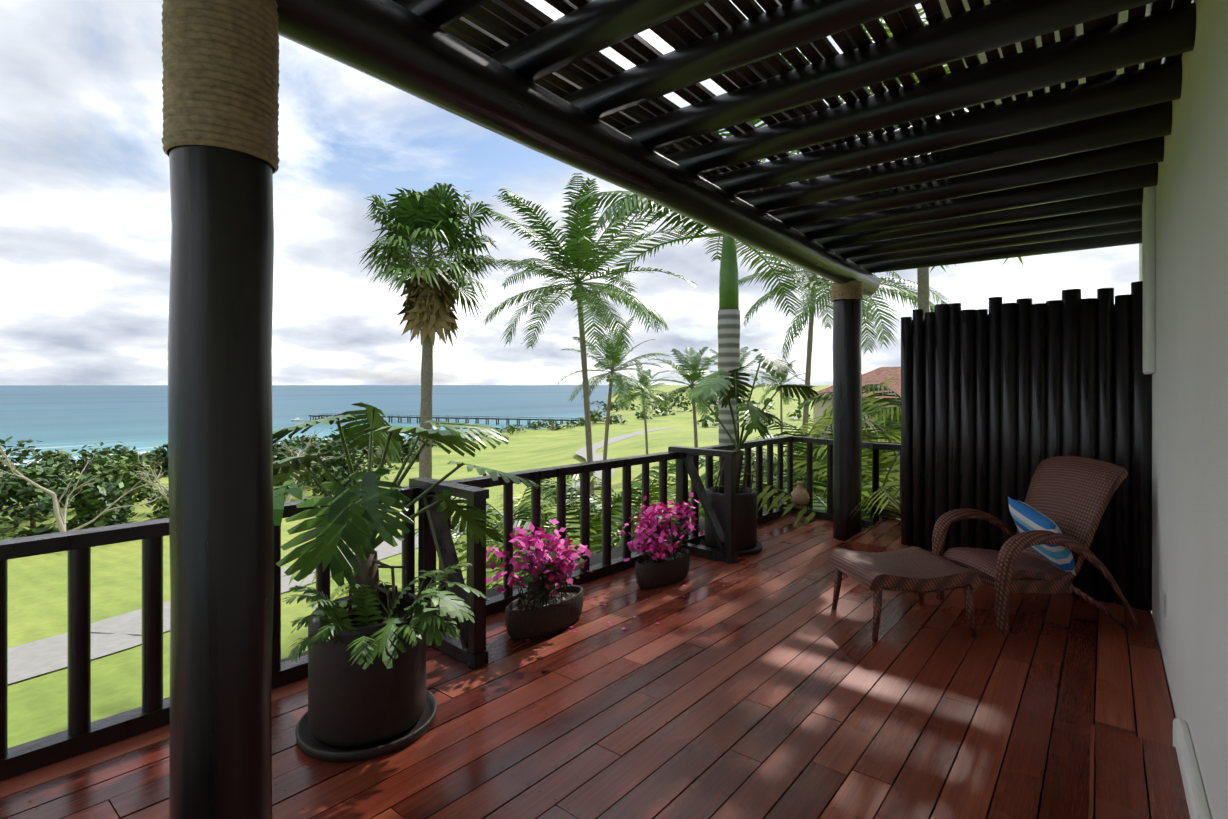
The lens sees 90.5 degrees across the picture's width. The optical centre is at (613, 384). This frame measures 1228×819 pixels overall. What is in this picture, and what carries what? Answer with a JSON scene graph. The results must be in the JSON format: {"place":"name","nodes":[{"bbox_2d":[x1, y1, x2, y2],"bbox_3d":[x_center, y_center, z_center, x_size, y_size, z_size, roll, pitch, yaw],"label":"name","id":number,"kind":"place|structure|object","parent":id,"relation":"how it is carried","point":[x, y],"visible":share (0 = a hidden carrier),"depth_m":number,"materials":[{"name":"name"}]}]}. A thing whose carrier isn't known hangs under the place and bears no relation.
{"place":"outdoors","nodes":[
{"label":"outdoors","id":0,"kind":"place"},
{"bbox_2d":[0,385,636,466],"bbox_3d":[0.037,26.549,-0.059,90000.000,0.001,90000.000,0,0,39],"label":"sea water","id":1,"kind":"structure","parent":0,"point":[67,418],"depth_m":682.80,"materials":[{"name":"blue liquid"}]},
{"bbox_2d":[8,428,668,683],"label":"pathway","id":2,"kind":"structure","parent":0,"point":[108,636],"depth_m":20.74,"materials":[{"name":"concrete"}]},
{"bbox_2d":[0,0,1138,384],"label":"sky","id":3,"kind":"structure","parent":0,"point":[86,224],"materials":[{"name":"white"}]},
{"bbox_2d":[0,385,1151,747],"bbox_3d":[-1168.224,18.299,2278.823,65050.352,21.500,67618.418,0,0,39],"label":"terrain","id":4,"kind":"structure","parent":0,"point":[38,611],"depth_m":36.53,"materials":[{"name":"green plant"}]},
{"bbox_2d":[0,490,39,539],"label":"shrub","id":5,"kind":"object","parent":4,"relation":"on","point":[28,531],"visible":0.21,"depth_m":44.80,"materials":[{"name":"green plant"}]},
{"bbox_2d":[0,465,40,493],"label":"shrub","id":6,"kind":"object","parent":4,"relation":"on","point":[22,473],"depth_m":73.38,"materials":[{"name":"green plant"}]},
{"bbox_2d":[0,436,70,523],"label":"shrub","id":7,"kind":"object","parent":4,"relation":"on","point":[24,454],"visible":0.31,"depth_m":56.78,"materials":[{"name":"green plant"}]},
{"bbox_2d":[0,459,87,528],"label":"shrub","id":8,"kind":"object","parent":4,"relation":"on","point":[14,486],"visible":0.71,"depth_m":51.16,"materials":[{"name":"green plant"}]},
{"bbox_2d":[27,449,77,469],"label":"shrub","id":9,"kind":"object","parent":4,"relation":"on","point":[61,451],"visible":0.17,"depth_m":110.95,"materials":[{"name":"green plant"}]},
{"bbox_2d":[7,468,143,535],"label":"shrub","id":10,"kind":"object","parent":4,"relation":"on","point":[86,513],"visible":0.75,"depth_m":47.39,"materials":[{"name":"green plant"}]},
{"bbox_2d":[0,446,168,531],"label":"tree branches","id":11,"kind":"object","parent":4,"relation":"on","point":[59,520],"visible":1,"depth_m":43.81,"materials":[{"name":"brown wood"}]},
{"bbox_2d":[29,442,151,509],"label":"shrub","id":12,"kind":"object","parent":4,"relation":"on","point":[98,458],"visible":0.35,"depth_m":62.16,"materials":[{"name":"green plant"}]},
{"bbox_2d":[71,456,163,511],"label":"shrub","id":13,"kind":"object","parent":4,"relation":"on","point":[119,470],"visible":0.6,"depth_m":54.56,"materials":[{"name":"green plant"}]},
{"bbox_2d":[79,441,157,475],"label":"shrub","id":14,"kind":"object","parent":4,"relation":"on","point":[132,455],"visible":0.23,"depth_m":76.30,"materials":[{"name":"green plant"}]},
{"bbox_2d":[133,449,168,503],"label":"tree branches","id":15,"kind":"object","parent":4,"relation":"on","point":[161,490],"visible":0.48,"depth_m":48.53,"materials":[{"name":"brown wood"}]},
{"bbox_2d":[136,452,167,476],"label":"shrub","id":16,"kind":"object","parent":4,"relation":"on","point":[151,458],"visible":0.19,"depth_m":100.18,"materials":[{"name":"green plant"}]},
{"bbox_2d":[138,484,168,520],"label":"shrub","id":17,"kind":"object","parent":4,"relation":"on","point":[159,513],"visible":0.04,"depth_m":50.83,"materials":[{"name":"green plant"}]},
{"bbox_2d":[143,449,167,453],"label":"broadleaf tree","id":18,"kind":"object","parent":4,"relation":"on","point":[156,450],"visible":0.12,"depth_m":120.78,"materials":[{"name":"green plant"}]},
{"bbox_2d":[151,444,167,475],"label":"shrub","id":19,"kind":"object","parent":4,"relation":"on","point":[164,455],"visible":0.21,"depth_m":104.20,"materials":[{"name":"green plant"}]},
{"bbox_2d":[273,439,297,470],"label":"shrub","id":20,"kind":"object","parent":4,"relation":"on","point":[277,453],"visible":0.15,"depth_m":66.19,"materials":[{"name":"green plant"}]},
{"bbox_2d":[273,439,320,488],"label":"shrub","id":21,"kind":"object","parent":4,"relation":"on","point":[293,446],"visible":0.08,"depth_m":73.02,"materials":[{"name":"green plant"}]},
{"bbox_2d":[284,433,330,455],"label":"shrub","id":22,"kind":"object","parent":4,"relation":"on","point":[303,440],"visible":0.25,"depth_m":84.41,"materials":[{"name":"green plant"}]},
{"bbox_2d":[280,429,344,501],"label":"dead bare tree","id":23,"kind":"object","parent":4,"relation":"on","point":[290,495],"visible":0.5,"depth_m":56.15,"materials":[{"name":"brown wood"}]},
{"bbox_2d":[297,448,364,496],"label":"shrub","id":24,"kind":"object","parent":4,"relation":"on","point":[341,475],"visible":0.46,"depth_m":62.22,"materials":[{"name":"green plant"}]},
{"bbox_2d":[315,434,387,479],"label":"shrub","id":25,"kind":"object","parent":4,"relation":"on","point":[359,467],"visible":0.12,"depth_m":80.49,"materials":[{"name":"green plant"}]},
{"bbox_2d":[312,421,400,479],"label":"shrub","id":26,"kind":"object","parent":4,"relation":"on","point":[329,445],"visible":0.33,"depth_m":68.34,"materials":[{"name":"green plant"}]},
{"bbox_2d":[389,437,419,463],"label":"shrub","id":27,"kind":"object","parent":4,"relation":"on","point":[407,445],"visible":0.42,"depth_m":118.32,"materials":[{"name":"green plant"}]},
{"bbox_2d":[391,439,418,462],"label":"shrub","id":28,"kind":"object","parent":4,"relation":"on","point":[413,441],"visible":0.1,"depth_m":144.94,"materials":[{"name":"green plant"}]},
{"bbox_2d":[358,182,501,477],"bbox_3d":[-6.569,0.697,21.757,5.385,16.024,5.708,0,0,39],"label":"fan palm","id":29,"kind":"object","parent":4,"relation":"on","point":[429,219],"visible":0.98,"depth_m":21.11,"materials":[{"name":"green plant"}]},
{"bbox_2d":[284,513,600,606],"bbox_3d":[-2.272,4.768,7.658,4.616,5.974,5.669,0,0,5],"label":"shrub","id":30,"kind":"object","parent":4,"relation":"on","point":[462,537],"visible":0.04,"depth_m":8.54,"materials":[{"name":"green plant"}]},
{"bbox_2d":[309,414,619,425],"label":"pier","id":31,"kind":"structure","parent":4,"relation":"on","point":[458,418],"depth_m":411.88,"materials":[{"name":"grey wood"}]},
{"bbox_2d":[378,417,593,450],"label":"shore bushes","id":32,"kind":"object","parent":4,"relation":"on","point":[535,425],"depth_m":339.98,"materials":[{"name":"green plant"}]},
{"bbox_2d":[415,471,636,574],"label":"areca palm","id":33,"kind":"object","parent":4,"relation":"on","point":[524,514],"visible":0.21,"depth_m":13.05,"materials":[{"name":"green plant"}]},
{"bbox_2d":[398,507,688,594],"bbox_3d":[-1.020,4.662,8.426,4.876,6.180,5.053,0,0,3],"label":"shrub","id":34,"kind":"object","parent":4,"relation":"on","point":[576,542],"visible":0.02,"depth_m":8.19,"materials":[{"name":"green plant"}]},
{"bbox_2d":[464,504,640,585],"bbox_3d":[0.222,4.682,9.710,5.068,6.143,4.921,0,0,-25],"label":"shrub","id":35,"kind":"object","parent":4,"relation":"on","point":[598,535],"visible":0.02,"depth_m":9.03,"materials":[{"name":"green plant"}]},
{"bbox_2d":[463,173,697,514],"bbox_3d":[-1.335,-0.143,26.881,10.096,18.390,10.541,0,0,7],"label":"coconut palm","id":36,"kind":"object","parent":4,"relation":"on","point":[579,245],"visible":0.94,"depth_m":26.60,"materials":[{"name":"green plant"}]},
{"bbox_2d":[460,455,714,567],"bbox_3d":[0.114,4.523,11.493,4.782,6.658,5.832,0,0,39],"label":"areca palm","id":37,"kind":"object","parent":4,"relation":"on","point":[574,519],"visible":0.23,"depth_m":10.36,"materials":[{"name":"green plant"}]},
{"bbox_2d":[559,316,670,519],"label":"coconut palm","id":38,"kind":"object","parent":4,"relation":"on","point":[612,361],"visible":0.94,"depth_m":43.06,"materials":[{"name":"green plant"}]},
{"bbox_2d":[618,360,673,453],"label":"coconut palm","id":39,"kind":"object","parent":4,"relation":"on","point":[641,393],"visible":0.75,"depth_m":68.11,"materials":[{"name":"green plant"}]},
{"bbox_2d":[615,461,717,515],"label":"areca palm","id":40,"kind":"object","parent":4,"relation":"on","point":[672,495],"visible":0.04,"depth_m":15.67,"materials":[{"name":"green plant"}]},
{"bbox_2d":[574,473,773,560],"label":"areca palm","id":41,"kind":"object","parent":4,"relation":"on","point":[619,542],"depth_m":8.70,"materials":[{"name":"green plant"}]},
{"bbox_2d":[638,347,717,447],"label":"coconut palm","id":42,"kind":"object","parent":4,"relation":"on","point":[688,373],"visible":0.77,"depth_m":46.33,"materials":[{"name":"green plant"}]},
{"bbox_2d":[566,53,804,476],"bbox_3d":[2.612,0.861,12.646,7.470,14.387,7.330,0,0,39],"label":"royal palm","id":43,"kind":"object","parent":4,"relation":"on","point":[728,335],"visible":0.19,"depth_m":12.52,"materials":[{"name":"green plant"}]},
{"bbox_2d":[573,392,810,426],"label":"headland trees","id":44,"kind":"object","parent":4,"relation":"on","point":[594,415],"visible":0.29,"depth_m":436.98,"materials":[{"name":"green plant"}]},
{"bbox_2d":[699,347,772,396],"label":"coconut palm","id":45,"kind":"object","parent":4,"relation":"on","point":[741,359],"visible":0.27,"depth_m":63.97,"materials":[{"name":"green plant"}]},
{"bbox_2d":[751,360,814,453],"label":"coconut palm","id":46,"kind":"object","parent":4,"relation":"on","point":[774,385],"visible":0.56,"depth_m":73.63,"materials":[{"name":"green plant"}]},
{"bbox_2d":[688,377,900,521],"bbox_3d":[3.051,3.844,10.941,4.314,7.972,5.510,0,0,13],"label":"areca palm","id":47,"kind":"object","parent":4,"relation":"on","point":[819,486],"visible":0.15,"depth_m":9.55,"materials":[{"name":"green plant"}]},
{"bbox_2d":[688,420,901,525],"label":"areca palm","id":48,"kind":"object","parent":4,"relation":"on","point":[885,479],"visible":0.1,"depth_m":7.23,"materials":[{"name":"green plant"}]},
{"bbox_2d":[699,401,895,517],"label":"areca palm","id":49,"kind":"object","parent":4,"relation":"on","point":[818,426],"visible":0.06,"depth_m":12.24,"materials":[{"name":"green plant"}]},
{"bbox_2d":[736,241,901,434],"bbox_3d":[10.374,0.174,30.669,9.170,18.326,8.600,0,0,-38],"label":"coconut palm","id":50,"kind":"object","parent":4,"relation":"on","point":[809,355],"visible":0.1,"depth_m":30.78,"materials":[{"name":"green plant"}]},
{"bbox_2d":[744,265,950,360],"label":"coconut palm","id":51,"kind":"object","parent":4,"relation":"on","point":[904,291],"visible":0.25,"depth_m":23.85,"materials":[{"name":"green plant"}]},
{"bbox_2d":[798,384,900,517],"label":"areca palm","id":52,"kind":"object","parent":4,"relation":"on","point":[893,413],"visible":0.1,"depth_m":10.40,"materials":[{"name":"green plant"}]},
{"bbox_2d":[813,398,900,445],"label":"villa neighbour walls","id":53,"kind":"structure","parent":4,"relation":"on","point":[818,409],"depth_m":44.15,"materials":[{"name":"beige paint"}]},
{"bbox_2d":[813,418,900,487],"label":"areca palm","id":54,"kind":"object","parent":4,"relation":"on","point":[870,462],"depth_m":12.72,"materials":[{"name":"green plant"}]},
{"bbox_2d":[759,8,967,318],"bbox_3d":[7.258,-0.745,14.668,9.534,18.149,10.032,0,0,39],"label":"coconut palm","id":55,"kind":"object","parent":4,"relation":"on","point":[923,285],"visible":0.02,"depth_m":14.59,"materials":[{"name":"green plant"}]},
{"bbox_2d":[839,24,1026,266],"bbox_3d":[8.180,-0.262,7.453,9.894,16.410,9.441,0,0,39],"label":"coconut palm","id":56,"kind":"object","parent":4,"relation":"on","point":[1020,258],"depth_m":11.08,"materials":[{"name":"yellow plant"}]},
{"bbox_2d":[163,518,1174,818],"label":"deck substructure floor","id":57,"kind":"structure","parent":0,"point":[615,552],"depth_m":4.07,"materials":[{"name":"brown wood"}]},
{"bbox_2d":[0,514,1174,818],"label":"deck boards","id":58,"kind":"object","parent":57,"relation":"on","point":[958,722],"depth_m":2.84,"materials":[{"name":"brown wood"}]},
{"bbox_2d":[295,591,436,761],"bbox_3d":[-1.120,1.284,2.786,0.600,0.529,0.600,0,0,39],"label":"planter","id":59,"kind":"object","parent":58,"relation":"on","point":[350,704],"visible":0.71,"depth_m":2.57,"materials":[{"name":"ceramic"}]},
{"bbox_2d":[168,402,538,625],"bbox_3d":[-1.173,0.616,2.847,1.477,1.055,1.406,0,0,-29],"label":"philodendron plant","id":60,"kind":"object","parent":59,"relation":"in","point":[356,527],"visible":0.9,"depth_m":2.65,"materials":[{"name":"green plant"}]},
{"bbox_2d":[282,563,471,663],"bbox_3d":[-0.966,0.944,2.588,0.792,0.298,0.542,0,0,-23],"label":"fern","id":61,"kind":"object","parent":59,"relation":"in","point":[327,607],"visible":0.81,"depth_m":2.54,"materials":[{"name":"green plant"}]},
{"bbox_2d":[291,570,489,669],"bbox_3d":[-0.980,1.005,2.786,0.777,0.229,0.720,0,0,39],"label":"lobed plant","id":62,"kind":"object","parent":59,"relation":"on","point":[385,647],"visible":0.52,"depth_m":2.60,"materials":[{"name":"green plant"}]},
{"bbox_2d":[0,436,900,780],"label":"railing","id":63,"kind":"object","parent":58,"relation":"on","point":[82,734],"visible":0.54,"depth_m":3.38,"materials":[{"name":"black wood"}]},
{"bbox_2d":[168,145,861,818],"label":"pergola posts","id":64,"kind":"object","parent":58,"relation":"on","point":[220,455],"visible":0.9,"depth_m":1.63,"materials":[{"name":"black wood"}]},
{"bbox_2d":[161,0,862,301],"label":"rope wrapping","id":65,"kind":"object","parent":64,"relation":"attached to","point":[220,78],"visible":0.96,"depth_m":1.62,"materials":[{"name":"beige fabric"}]},
{"bbox_2d":[275,0,879,294],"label":"pergola beam","id":66,"kind":"structure","parent":64,"relation":"on","point":[394,44],"depth_m":2.50,"materials":[{"name":"black wood"}]},
{"bbox_2d":[396,0,1195,272],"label":"pergola rafters","id":67,"kind":"object","parent":64,"relation":"on","point":[1072,168],"visible":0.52,"depth_m":3.04,"materials":[{"name":"black wood"}]},
{"bbox_2d":[392,0,1191,177],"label":"roof slats","id":68,"kind":"object","parent":67,"relation":"on","point":[490,27],"visible":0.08,"depth_m":2.62,"materials":[{"name":"black wood"}]},
{"bbox_2d":[505,585,583,639],"bbox_3d":[-0.434,1.454,3.901,0.272,0.190,0.619,0,0,39],"label":"oval planter","id":69,"kind":"object","parent":58,"relation":"on","point":[554,616],"visible":0.75,"depth_m":3.77,"materials":[{"name":"ceramic"}]},
{"bbox_2d":[486,519,593,609],"bbox_3d":[-0.477,1.141,3.884,0.698,0.521,0.760,0,0,-12],"label":"bougainvillea","id":70,"kind":"object","parent":69,"relation":"on","point":[549,563],"visible":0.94,"depth_m":3.77,"materials":[{"name":"pink plant"}]},
{"bbox_2d":[18,524,1162,818],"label":"deck screws","id":71,"kind":"object","parent":58,"relation":"on","point":[754,690],"visible":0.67,"depth_m":2.84,"materials":[{"name":"grey metal"}]},
{"bbox_2d":[519,567,776,664],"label":"fallen petals","id":72,"kind":"object","parent":58,"relation":"on","point":[612,624],"visible":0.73,"depth_m":3.93,"materials":[{"name":"pink plant"}]},
{"bbox_2d":[635,548,689,587],"bbox_3d":[0.394,1.454,4.840,0.272,0.190,0.619,0,0,39],"label":"oval planter","id":73,"kind":"object","parent":58,"relation":"on","point":[670,571],"visible":0.73,"depth_m":4.67,"materials":[{"name":"ceramic"}]},
{"bbox_2d":[619,493,703,563],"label":"bougainvillea","id":74,"kind":"object","parent":73,"relation":"on","point":[659,528],"visible":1,"depth_m":4.79,"materials":[{"name":"pink plant"}]},
{"bbox_2d":[699,486,761,554],"bbox_3d":[1.111,1.274,5.803,0.590,0.549,0.590,0,0,39],"label":"planter","id":75,"kind":"object","parent":58,"relation":"on","point":[747,543],"visible":0.65,"depth_m":5.61,"materials":[{"name":"ceramic"}]},
{"bbox_2d":[668,349,818,493],"bbox_3d":[1.275,0.399,5.784,1.382,1.457,1.250,0,0,-13],"label":"philodendron plant","id":76,"kind":"object","parent":75,"relation":"in","point":[712,382],"visible":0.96,"depth_m":5.73,"materials":[{"name":"green plant"}]},
{"bbox_2d":[790,481,810,520],"bbox_3d":[2.161,1.336,7.034,0.243,0.433,0.234,0,0,39],"label":"clay vase","id":77,"kind":"object","parent":58,"relation":"on","point":[800,497],"visible":0.92,"depth_m":6.97,"materials":[{"name":"beige ceramic"}]},
{"bbox_2d":[827,546,982,641],"bbox_3d":[1.870,1.346,3.981,0.732,0.412,0.580,0,0,-5],"label":"wicker ottoman","id":78,"kind":"object","parent":58,"relation":"on","point":[921,571],"visible":1,"depth_m":3.78,"materials":[{"name":"brown wicker"}]},
{"bbox_2d":[846,518,1189,818],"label":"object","id":79,"kind":"structure","parent":58,"relation":"on","point":[1134,780],"depth_m":2.25,"materials":[{"name":"brown wood"}]},
{"bbox_2d":[901,281,1151,610],"bbox_3d":[3.148,0.418,4.833,0.148,2.264,1.710,0,0,-41],"label":"privacy screen","id":80,"kind":"object","parent":58,"relation":"on","point":[1000,401],"visible":0.75,"depth_m":4.72,"materials":[{"name":"black wood"}]},
{"bbox_2d":[932,456,1139,634],"bbox_3d":[2.830,1.028,4.143,0.970,1.062,0.776,0,0,-6],"label":"wicker lounge chair","id":81,"kind":"object","parent":58,"relation":"on","point":[1070,497],"visible":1,"depth_m":3.94,"materials":[{"name":"brown wicker"}]},
{"bbox_2d":[1008,497,1075,575],"bbox_3d":[2.819,0.990,4.020,0.267,0.452,0.499,0,0,-3],"label":"striped cushion","id":82,"kind":"object","parent":81,"relation":"on","point":[1026,517],"visible":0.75,"depth_m":3.92,"materials":[{"name":"blue fabric"}]},
{"bbox_2d":[939,0,1227,818],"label":"house wall","id":83,"kind":"structure","parent":58,"relation":"on","point":[1183,261],"depth_m":2.29,"materials":[{"name":"paint"}]},
{"bbox_2d":[1164,592,1165,617],"bbox_3d":[2.983,1.190,3.296,0.006,0.120,0.080,0,0,39],"label":"electrical outlet","id":84,"kind":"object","parent":83,"relation":"attached to","point":[1165,604],"depth_m":3.29,"materials":[{"name":"grey plastic"}]},
{"bbox_2d":[801,367,900,439],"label":"house roof","id":85,"kind":"structure","parent":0,"point":[879,375],"depth_m":44.06,"materials":[{"name":"tile"}]}
]}

